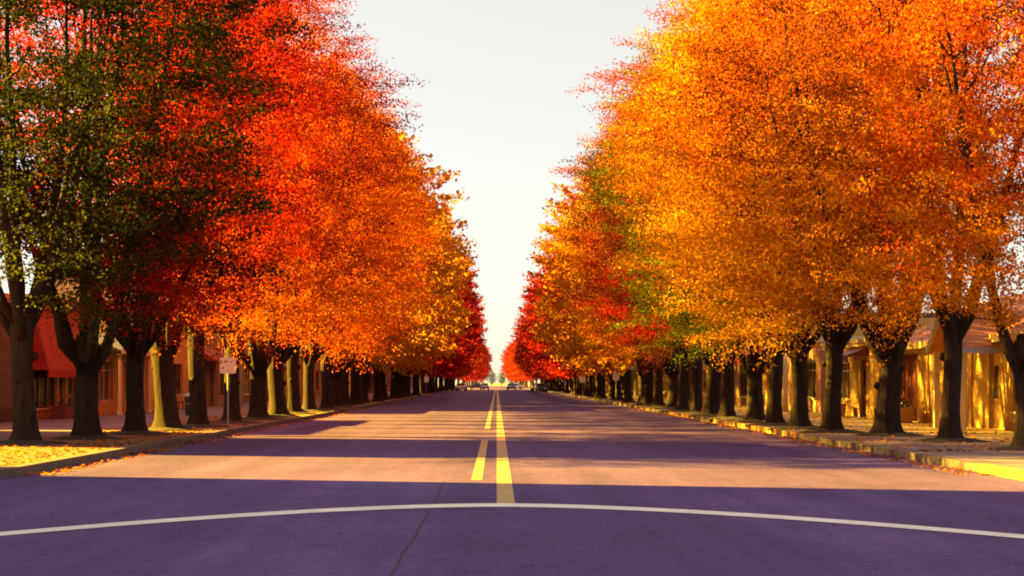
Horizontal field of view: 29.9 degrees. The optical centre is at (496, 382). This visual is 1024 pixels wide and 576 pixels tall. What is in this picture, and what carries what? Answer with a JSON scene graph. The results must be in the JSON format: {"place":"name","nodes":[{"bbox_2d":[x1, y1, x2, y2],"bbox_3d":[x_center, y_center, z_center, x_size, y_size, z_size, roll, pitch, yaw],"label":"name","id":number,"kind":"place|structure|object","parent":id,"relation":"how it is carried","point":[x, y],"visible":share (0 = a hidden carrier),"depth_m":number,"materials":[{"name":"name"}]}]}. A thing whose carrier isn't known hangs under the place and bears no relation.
{"place":"outdoors","nodes":[
{"label":"outdoors","id":0,"kind":"place"},
{"bbox_2d":[0,389,412,440],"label":"sidewalk","id":1,"kind":"structure","parent":0,"point":[49,427],"depth_m":71.20,"materials":[{"name":"concrete"}]},
{"bbox_2d":[0,293,13,422],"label":"shop","id":2,"kind":"structure","parent":1,"relation":"on","point":[6,405],"depth_m":70.24},
{"bbox_2d":[25,294,78,418],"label":"shop","id":3,"kind":"structure","parent":1,"relation":"on","point":[54,371],"depth_m":76.55,"materials":[{"name":"fabric"}]},
{"bbox_2d":[34,370,53,409],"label":"window","id":4,"kind":"structure","parent":3,"relation":"in","point":[43,384],"depth_m":76.96,"materials":[{"name":"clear glass"}]},
{"bbox_2d":[67,377,75,404],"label":"window","id":5,"kind":"structure","parent":3,"relation":"in","point":[71,382],"depth_m":81.84,"materials":[{"name":"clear glass"}]},
{"bbox_2d":[50,393,74,418],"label":"planter","id":6,"kind":"object","parent":1,"relation":"on","point":[62,411],"visible":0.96,"depth_m":75.50,"materials":[{"name":"red paint"}]},
{"bbox_2d":[98,333,176,414],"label":"shop","id":7,"kind":"structure","parent":1,"relation":"on","point":[112,387],"depth_m":90.00,"materials":[{"name":"beige paint"}]},
{"bbox_2d":[99,360,114,402],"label":"window","id":8,"kind":"structure","parent":7,"relation":"in","point":[105,371],"depth_m":89.14,"materials":[{"name":"brown glass"}]},
{"bbox_2d":[55,255,224,405],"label":"shop","id":9,"kind":"structure","parent":1,"relation":"on","point":[211,376],"depth_m":119.88,"materials":[{"name":"beige brick"}]},
{"bbox_2d":[99,307,187,409],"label":"shop","id":10,"kind":"structure","parent":1,"relation":"on","point":[181,370],"depth_m":109.61,"materials":[{"name":"paint"}]},
{"bbox_2d":[174,364,183,395],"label":"window","id":11,"kind":"structure","parent":10,"relation":"in","point":[177,367],"depth_m":109.30,"materials":[{"name":"brown glass"}]},
{"bbox_2d":[218,305,234,404],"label":"shop","id":12,"kind":"structure","parent":1,"relation":"on","point":[220,389],"depth_m":125.54,"materials":[{"name":"brown paint"}]},
{"bbox_2d":[239,317,263,402],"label":"shop","id":13,"kind":"structure","parent":1,"relation":"on","point":[244,384],"depth_m":137.53,"materials":[{"name":"brown paint"}]},
{"bbox_2d":[244,367,249,395],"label":"window","id":14,"kind":"structure","parent":13,"relation":"in","point":[246,370],"depth_m":139.38,"materials":[{"name":"brown glass"}]},
{"bbox_2d":[285,356,302,398],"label":"shop","id":15,"kind":"structure","parent":1,"relation":"on","point":[300,381],"depth_m":176.06,"materials":[{"name":"beige paint"}]},
{"bbox_2d":[303,336,319,396],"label":"shop","id":16,"kind":"structure","parent":1,"relation":"on","point":[317,380],"depth_m":193.49,"materials":[{"name":"paint"}]},
{"bbox_2d":[0,389,454,467],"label":"verge","id":17,"kind":"structure","parent":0,"point":[80,447],"depth_m":44.95,"materials":[{"name":"plant"}]},
{"bbox_2d":[0,0,306,445],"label":"street tree","id":18,"kind":"object","parent":17,"relation":"on","point":[20,316],"visible":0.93,"depth_m":44.50,"materials":[{"name":"green plant"}]},
{"bbox_2d":[0,0,334,439],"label":"street tree","id":19,"kind":"object","parent":17,"relation":"on","point":[83,355],"visible":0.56,"depth_m":48.53,"materials":[{"name":"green plant"}]},
{"bbox_2d":[33,0,307,430],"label":"street tree","id":20,"kind":"object","parent":17,"relation":"on","point":[166,416],"visible":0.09,"depth_m":57.74,"materials":[{"name":"red plant"}]},
{"bbox_2d":[0,0,356,434],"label":"street tree","id":21,"kind":"object","parent":17,"relation":"on","point":[135,416],"visible":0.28,"depth_m":53.27,"materials":[{"name":"red plant"}]},
{"bbox_2d":[93,0,322,427],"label":"street tree","id":22,"kind":"object","parent":17,"relation":"on","point":[198,417],"visible":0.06,"depth_m":62.15,"materials":[{"name":"red plant"}]},
{"bbox_2d":[220,357,235,425],"bbox_3d":[-9.000,0.319,64.284,0.540,2.310,0.092,0,0,0],"label":"street sign","id":23,"kind":"object","parent":17,"relation":"on","point":[228,368],"visible":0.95,"depth_m":64.25,"materials":[{"name":"grey metal"}]},
{"bbox_2d":[129,0,347,423],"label":"street tree","id":24,"kind":"object","parent":17,"relation":"on","point":[234,406],"visible":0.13,"depth_m":68.32,"materials":[{"name":"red plant"}]},
{"bbox_2d":[135,0,430,419],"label":"street tree","id":25,"kind":"object","parent":17,"relation":"on","point":[258,367],"visible":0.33,"depth_m":74.41,"materials":[{"name":"orange plant"}]},
{"bbox_2d":[201,0,433,416],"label":"street tree","id":26,"kind":"object","parent":17,"relation":"on","point":[277,383],"visible":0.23,"depth_m":81.18,"materials":[{"name":"orange plant"}]},
{"bbox_2d":[241,22,433,414],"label":"street tree","id":27,"kind":"object","parent":17,"relation":"on","point":[294,401],"visible":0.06,"depth_m":87.76,"materials":[{"name":"orange plant"}]},
{"bbox_2d":[278,73,445,410],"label":"street tree","id":28,"kind":"object","parent":17,"relation":"on","point":[326,399],"visible":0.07,"depth_m":101.75,"materials":[{"name":"orange plant"}]},
{"bbox_2d":[283,59,441,412],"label":"street tree","id":29,"kind":"object","parent":17,"relation":"on","point":[309,403],"visible":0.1,"depth_m":94.69,"materials":[{"name":"orange plant"}]},
{"bbox_2d":[301,98,456,407],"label":"street tree","id":30,"kind":"object","parent":17,"relation":"on","point":[336,387],"visible":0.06,"depth_m":108.98,"materials":[{"name":"orange plant"}]},
{"bbox_2d":[331,135,451,405],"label":"street tree","id":31,"kind":"object","parent":17,"relation":"on","point":[345,382],"visible":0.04,"depth_m":117.79,"materials":[{"name":"orange plant"}]},
{"bbox_2d":[350,107,472,404],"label":"street tree","id":32,"kind":"object","parent":17,"relation":"on","point":[355,392],"visible":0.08,"depth_m":126.03,"materials":[{"name":"orange plant"}]},
{"bbox_2d":[360,124,469,402],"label":"street tree","id":33,"kind":"object","parent":17,"relation":"on","point":[364,383],"visible":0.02,"depth_m":135.06,"materials":[{"name":"orange plant"}]},
{"bbox_2d":[370,183,469,401],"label":"street tree","id":34,"kind":"object","parent":17,"relation":"on","point":[377,387],"visible":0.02,"depth_m":143.72,"materials":[{"name":"orange plant"}]},
{"bbox_2d":[381,216,463,376],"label":"street tree","id":35,"kind":"object","parent":17,"relation":"on","point":[437,330],"visible":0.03,"depth_m":151.22,"materials":[{"name":"orange plant"}]},
{"bbox_2d":[381,217,468,399],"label":"street tree","id":36,"kind":"object","parent":17,"relation":"on","point":[384,388],"visible":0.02,"depth_m":159.22,"materials":[{"name":"orange plant"}]},
{"bbox_2d":[389,217,475,398],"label":"street tree","id":37,"kind":"object","parent":17,"relation":"on","point":[393,388],"visible":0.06,"depth_m":166.90,"materials":[{"name":"orange plant"}]},
{"bbox_2d":[405,249,464,396],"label":"street tree","id":38,"kind":"object","parent":17,"relation":"on","point":[406,385],"visible":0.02,"depth_m":192.38,"materials":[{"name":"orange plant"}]},
{"bbox_2d":[397,249,473,397],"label":"street tree","id":39,"kind":"object","parent":17,"relation":"on","point":[399,375],"visible":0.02,"depth_m":174.88,"materials":[{"name":"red plant"}]},
{"bbox_2d":[401,212,476,397],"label":"street tree","id":40,"kind":"object","parent":17,"relation":"on","point":[403,394],"visible":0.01,"depth_m":181.87,"materials":[{"name":"orange plant"}]},
{"bbox_2d":[407,234,478,395],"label":"street tree","id":41,"kind":"object","parent":17,"relation":"on","point":[453,336],"visible":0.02,"depth_m":200.68,"materials":[{"name":"orange plant"}]},
{"bbox_2d":[411,234,482,396],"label":"street tree","id":42,"kind":"object","parent":17,"relation":"on","point":[415,391],"visible":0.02,"depth_m":210.84,"materials":[{"name":"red plant"}]},
{"bbox_2d":[420,267,474,394],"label":"street tree","id":43,"kind":"object","parent":17,"relation":"on","point":[422,389],"visible":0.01,"depth_m":230.40,"materials":[{"name":"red plant"}]},
{"bbox_2d":[418,247,479,393],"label":"street tree","id":44,"kind":"object","parent":17,"relation":"on","point":[468,295],"visible":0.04,"depth_m":219.74,"materials":[{"name":"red plant"}]},
{"bbox_2d":[426,285,476,378],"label":"street tree","id":45,"kind":"object","parent":17,"relation":"on","point":[468,301],"depth_m":242.04,"materials":[{"name":"red plant"}]},
{"bbox_2d":[428,293,477,392],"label":"street tree","id":46,"kind":"object","parent":17,"relation":"on","point":[446,372],"visible":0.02,"depth_m":260.81,"materials":[{"name":"red plant"}]},
{"bbox_2d":[424,260,484,393],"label":"street tree","id":47,"kind":"object","parent":17,"relation":"on","point":[477,335],"depth_m":251.26,"materials":[{"name":"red plant"}]},
{"bbox_2d":[430,281,481,392],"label":"street tree","id":48,"kind":"object","parent":17,"relation":"on","point":[432,384],"visible":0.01,"depth_m":269.51,"materials":[{"name":"red plant"}]},
{"bbox_2d":[434,284,484,391],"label":"street tree","id":49,"kind":"object","parent":17,"relation":"on","point":[473,351],"visible":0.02,"depth_m":278.11,"materials":[{"name":"red plant"}]},
{"bbox_2d":[442,303,484,390],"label":"street tree","id":50,"kind":"object","parent":17,"relation":"on","point":[479,321],"visible":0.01,"depth_m":316.70,"materials":[{"name":"red plant"}]},
{"bbox_2d":[444,299,486,390],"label":"street tree","id":51,"kind":"object","parent":17,"relation":"on","point":[446,381],"visible":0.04,"depth_m":335.72,"materials":[{"name":"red plant"}]},
{"bbox_2d":[0,390,1023,575],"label":"road","id":52,"kind":"structure","parent":0,"point":[563,449],"depth_m":25.37,"materials":[{"name":"asphalt"}]},
{"bbox_2d":[389,481,443,575],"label":"road crack","id":53,"kind":"object","parent":52,"relation":"on","point":[406,547],"visible":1,"depth_m":20.07,"materials":[{"name":"asphalt"}]},
{"bbox_2d":[471,440,487,479],"bbox_3d":[-0.330,1.596,42.200,0.180,0.001,21.600,0,0,0],"label":"road dashed line","id":54,"kind":"object","parent":52,"relation":"on","point":[479,468],"visible":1,"depth_m":38.26,"materials":[{"name":"paint"}]},
{"bbox_2d":[497,390,514,502],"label":"road centre line","id":55,"kind":"object","parent":52,"relation":"on","point":[505,493],"visible":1,"depth_m":35.59,"materials":[{"name":"paint"}]},
{"bbox_2d":[0,503,1023,537],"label":"stop line","id":56,"kind":"object","parent":52,"relation":"on","point":[515,505],"visible":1,"depth_m":22.96,"materials":[{"name":"paint"}]},
{"bbox_2d":[0,399,1023,475],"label":"fallen leaves","id":57,"kind":"object","parent":52,"relation":"on","point":[144,452],"visible":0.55,"depth_m":45.28,"materials":[{"name":"orange plant"}]},
{"bbox_2d":[0,389,1023,480],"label":"kerb","id":58,"kind":"structure","parent":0,"point":[17,470],"depth_m":40.86,"materials":[{"name":"concrete"}]},
{"bbox_2d":[0,0,1023,382],"label":"sky","id":59,"kind":"structure","parent":0,"point":[495,110],"materials":[{"name":"white"}]},
{"bbox_2d":[547,391,1021,480],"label":"kerb","id":60,"kind":"structure","parent":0,"point":[936,459],"depth_m":43.93,"materials":[{"name":"concrete"}]},
{"bbox_2d":[707,419,781,434],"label":"kerb paint","id":61,"kind":"object","parent":60,"relation":"on","point":[742,425],"visible":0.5,"depth_m":66.24,"materials":[{"name":"paint"}]},
{"bbox_2d":[552,391,1023,468],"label":"sidewalk","id":62,"kind":"structure","parent":0,"point":[1013,459],"depth_m":43.43,"materials":[{"name":"concrete"}]},
{"bbox_2d":[516,309,552,390],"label":"street tree","id":63,"kind":"object","parent":62,"relation":"on","point":[522,327],"visible":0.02,"depth_m":328.64,"materials":[{"name":"red plant"}]},
{"bbox_2d":[518,286,559,378],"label":"street tree","id":64,"kind":"object","parent":62,"relation":"on","point":[519,307],"visible":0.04,"depth_m":269.78,"materials":[{"name":"red plant"}]},
{"bbox_2d":[519,301,561,391],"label":"street tree","id":65,"kind":"object","parent":62,"relation":"on","point":[542,370],"visible":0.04,"depth_m":289.51,"materials":[{"name":"red plant"}]},
{"bbox_2d":[519,298,568,392],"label":"street tree","id":66,"kind":"object","parent":62,"relation":"on","point":[566,390],"visible":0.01,"depth_m":260.92,"materials":[{"name":"red plant"}]},
{"bbox_2d":[522,284,570,393],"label":"street tree","id":67,"kind":"object","parent":62,"relation":"on","point":[546,370],"visible":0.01,"depth_m":250.80,"materials":[{"name":"red plant"}]},
{"bbox_2d":[520,286,573,393],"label":"street tree","id":68,"kind":"object","parent":62,"relation":"on","point":[529,340],"visible":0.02,"depth_m":240.46,"materials":[{"name":"red plant"}]},
{"bbox_2d":[525,282,575,393],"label":"street tree","id":69,"kind":"object","parent":62,"relation":"on","point":[537,350],"visible":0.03,"depth_m":231.26,"materials":[{"name":"red plant"}]},
{"bbox_2d":[522,238,584,395],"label":"street tree","id":70,"kind":"object","parent":62,"relation":"on","point":[528,295],"visible":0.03,"depth_m":212.15,"materials":[{"name":"orange plant"}]},
{"bbox_2d":[527,280,579,394],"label":"street tree","id":71,"kind":"object","parent":62,"relation":"on","point":[577,385],"visible":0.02,"depth_m":221.20,"materials":[{"name":"red plant"}]},
{"bbox_2d":[524,267,587,395],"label":"street tree","id":72,"kind":"object","parent":62,"relation":"on","point":[586,380],"visible":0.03,"depth_m":202.06,"materials":[{"name":"red plant"}]},
{"bbox_2d":[528,268,592,396],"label":"street tree","id":73,"kind":"object","parent":62,"relation":"on","point":[590,385],"visible":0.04,"depth_m":193.63,"materials":[{"name":"red plant"}]},
{"bbox_2d":[526,238,598,397],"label":"street tree","id":74,"kind":"object","parent":62,"relation":"on","point":[541,275],"visible":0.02,"depth_m":177.49,"materials":[{"name":"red plant"}]},
{"bbox_2d":[537,270,595,396],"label":"street tree","id":75,"kind":"object","parent":62,"relation":"on","point":[593,377],"visible":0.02,"depth_m":184.84,"materials":[{"name":"red plant"}]},
{"bbox_2d":[529,254,607,398],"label":"street tree","id":76,"kind":"object","parent":62,"relation":"on","point":[602,391],"visible":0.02,"depth_m":169.43,"materials":[{"name":"red plant"}]},
{"bbox_2d":[531,224,614,399],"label":"street tree","id":77,"kind":"object","parent":62,"relation":"on","point":[611,393],"visible":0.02,"depth_m":160.78,"materials":[{"name":"orange plant"}]},
{"bbox_2d":[533,206,620,400],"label":"street tree","id":78,"kind":"object","parent":62,"relation":"on","point":[618,381],"visible":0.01,"depth_m":153.12,"materials":[{"name":"red plant"}]},
{"bbox_2d":[536,193,622,401],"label":"street tree","id":79,"kind":"object","parent":62,"relation":"on","point":[603,367],"visible":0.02,"depth_m":145.45,"materials":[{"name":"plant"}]},
{"bbox_2d":[530,177,640,402],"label":"street tree","id":80,"kind":"object","parent":62,"relation":"on","point":[627,392],"visible":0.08,"depth_m":137.82,"materials":[{"name":"orange plant"}]},
{"bbox_2d":[539,150,644,403],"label":"street tree","id":81,"kind":"object","parent":62,"relation":"on","point":[613,359],"visible":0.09,"depth_m":129.80,"materials":[{"name":"orange plant"}]},
{"bbox_2d":[536,122,653,405],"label":"street tree","id":82,"kind":"object","parent":62,"relation":"on","point":[647,389],"visible":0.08,"depth_m":121.26,"materials":[{"name":"plant"}]},
{"bbox_2d":[549,159,671,407],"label":"street tree","id":83,"kind":"object","parent":62,"relation":"on","point":[658,400],"visible":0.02,"depth_m":112.76,"materials":[{"name":"orange plant"}]},
{"bbox_2d":[545,70,681,409],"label":"street tree","id":84,"kind":"object","parent":62,"relation":"on","point":[672,383],"visible":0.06,"depth_m":104.10,"materials":[{"name":"orange plant"}]},
{"bbox_2d":[547,82,720,411],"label":"street tree","id":85,"kind":"object","parent":62,"relation":"on","point":[682,404],"visible":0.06,"depth_m":95.83,"materials":[{"name":"orange plant"}]},
{"bbox_2d":[559,28,737,414],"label":"street tree","id":86,"kind":"object","parent":62,"relation":"on","point":[695,404],"visible":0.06,"depth_m":89.29,"materials":[{"name":"orange plant"}]},
{"bbox_2d":[558,0,793,416],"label":"street tree","id":87,"kind":"object","parent":62,"relation":"on","point":[712,382],"visible":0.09,"depth_m":82.66,"materials":[{"name":"orange plant"}]},
{"bbox_2d":[567,8,864,419],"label":"street tree","id":88,"kind":"object","parent":62,"relation":"on","point":[726,410],"visible":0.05,"depth_m":76.32,"materials":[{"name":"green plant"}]},
{"bbox_2d":[583,0,897,422],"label":"street tree","id":89,"kind":"object","parent":62,"relation":"on","point":[755,409],"visible":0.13,"depth_m":69.78,"materials":[{"name":"orange plant"}]},
{"bbox_2d":[590,0,913,426],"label":"street tree","id":90,"kind":"object","parent":62,"relation":"on","point":[774,415],"visible":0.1,"depth_m":64.76,"materials":[{"name":"orange plant"}]},
{"bbox_2d":[602,0,1004,429],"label":"street tree","id":91,"kind":"object","parent":62,"relation":"on","point":[799,412],"visible":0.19,"depth_m":59.25,"materials":[{"name":"orange plant"}]},
{"bbox_2d":[607,0,1021,432],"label":"street tree","id":92,"kind":"object","parent":62,"relation":"on","point":[836,341],"visible":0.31,"depth_m":55.03,"materials":[{"name":"orange plant"}]},
{"bbox_2d":[649,0,1023,436],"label":"street tree","id":93,"kind":"object","parent":62,"relation":"on","point":[887,415],"visible":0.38,"depth_m":51.61,"materials":[{"name":"orange plant"}]},
{"bbox_2d":[711,0,1023,442],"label":"street tree","id":94,"kind":"object","parent":62,"relation":"on","point":[955,328],"visible":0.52,"depth_m":46.67,"materials":[{"name":"orange plant"}]},
{"bbox_2d":[804,0,1023,450],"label":"street tree","id":95,"kind":"object","parent":62,"relation":"on","point":[967,169],"visible":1,"depth_m":41.07,"materials":[{"name":"orange plant"}]},
{"bbox_2d":[606,393,1013,444],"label":"forecourt","id":96,"kind":"structure","parent":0,"point":[905,426],"depth_m":61.90,"materials":[{"name":"concrete"}]},
{"bbox_2d":[631,361,638,395],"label":"shop","id":97,"kind":"structure","parent":96,"relation":"on","point":[634,382],"depth_m":213.87,"materials":[{"name":"grey paint"}]},
{"bbox_2d":[734,330,746,405],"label":"shop","id":98,"kind":"structure","parent":96,"relation":"on","point":[740,387],"depth_m":122.38,"materials":[{"name":"paint"}]},
{"bbox_2d":[738,367,746,397],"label":"window","id":99,"kind":"structure","parent":98,"relation":"in","point":[743,376],"depth_m":121.57,"materials":[{"name":"brown glass"}]},
{"bbox_2d":[782,336,863,412],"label":"shop","id":100,"kind":"structure","parent":96,"relation":"on","point":[816,370],"depth_m":93.00,"materials":[{"name":"beige paint"}]},
{"bbox_2d":[807,361,815,399],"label":"window","id":101,"kind":"structure","parent":100,"relation":"in","point":[811,366],"depth_m":94.75,"materials":[{"name":"glass"}]},
{"bbox_2d":[734,313,936,407],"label":"shop","id":102,"kind":"structure","parent":96,"relation":"on","point":[922,320],"depth_m":105.02,"materials":[{"name":"beige paint"}]},
{"bbox_2d":[821,338,879,417],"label":"shop","id":103,"kind":"structure","parent":96,"relation":"on","point":[860,378],"depth_m":81.60,"materials":[{"name":"beige paint"}]},
{"bbox_2d":[841,361,849,401],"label":"window","id":104,"kind":"structure","parent":103,"relation":"in","point":[846,365],"depth_m":85.77,"materials":[{"name":"brown glass"}]},
{"bbox_2d":[863,359,865,416],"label":"door","id":105,"kind":"structure","parent":103,"relation":"in","point":[864,360],"depth_m":81.46,"materials":[{"name":"red paint"}]},
{"bbox_2d":[900,395,913,422],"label":"planter","id":106,"kind":"object","parent":96,"relation":"on","point":[906,413],"visible":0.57,"depth_m":68.63,"materials":[{"name":"beige paint"}]},
{"bbox_2d":[870,293,1023,426],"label":"shop","id":107,"kind":"structure","parent":96,"relation":"on","point":[917,380],"depth_m":69.52,"materials":[{"name":"paint"}]},
{"bbox_2d":[902,353,917,420],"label":"doorway","id":108,"kind":"structure","parent":107,"relation":"in","point":[909,375],"depth_m":73.38,"materials":[{"name":"red paint"}]},
{"bbox_2d":[926,307,1023,430],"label":"shop","id":109,"kind":"structure","parent":96,"relation":"on","point":[993,394],"depth_m":59.82,"materials":[{"name":"beige paint"}]},
{"bbox_2d":[993,353,999,428],"bbox_3d":[15.610,0.235,59.650,0.160,2.430,1.300,0,0,0],"label":"door","id":110,"kind":"structure","parent":109,"relation":"in","point":[996,356],"depth_m":59.93,"materials":[{"name":"paint"}]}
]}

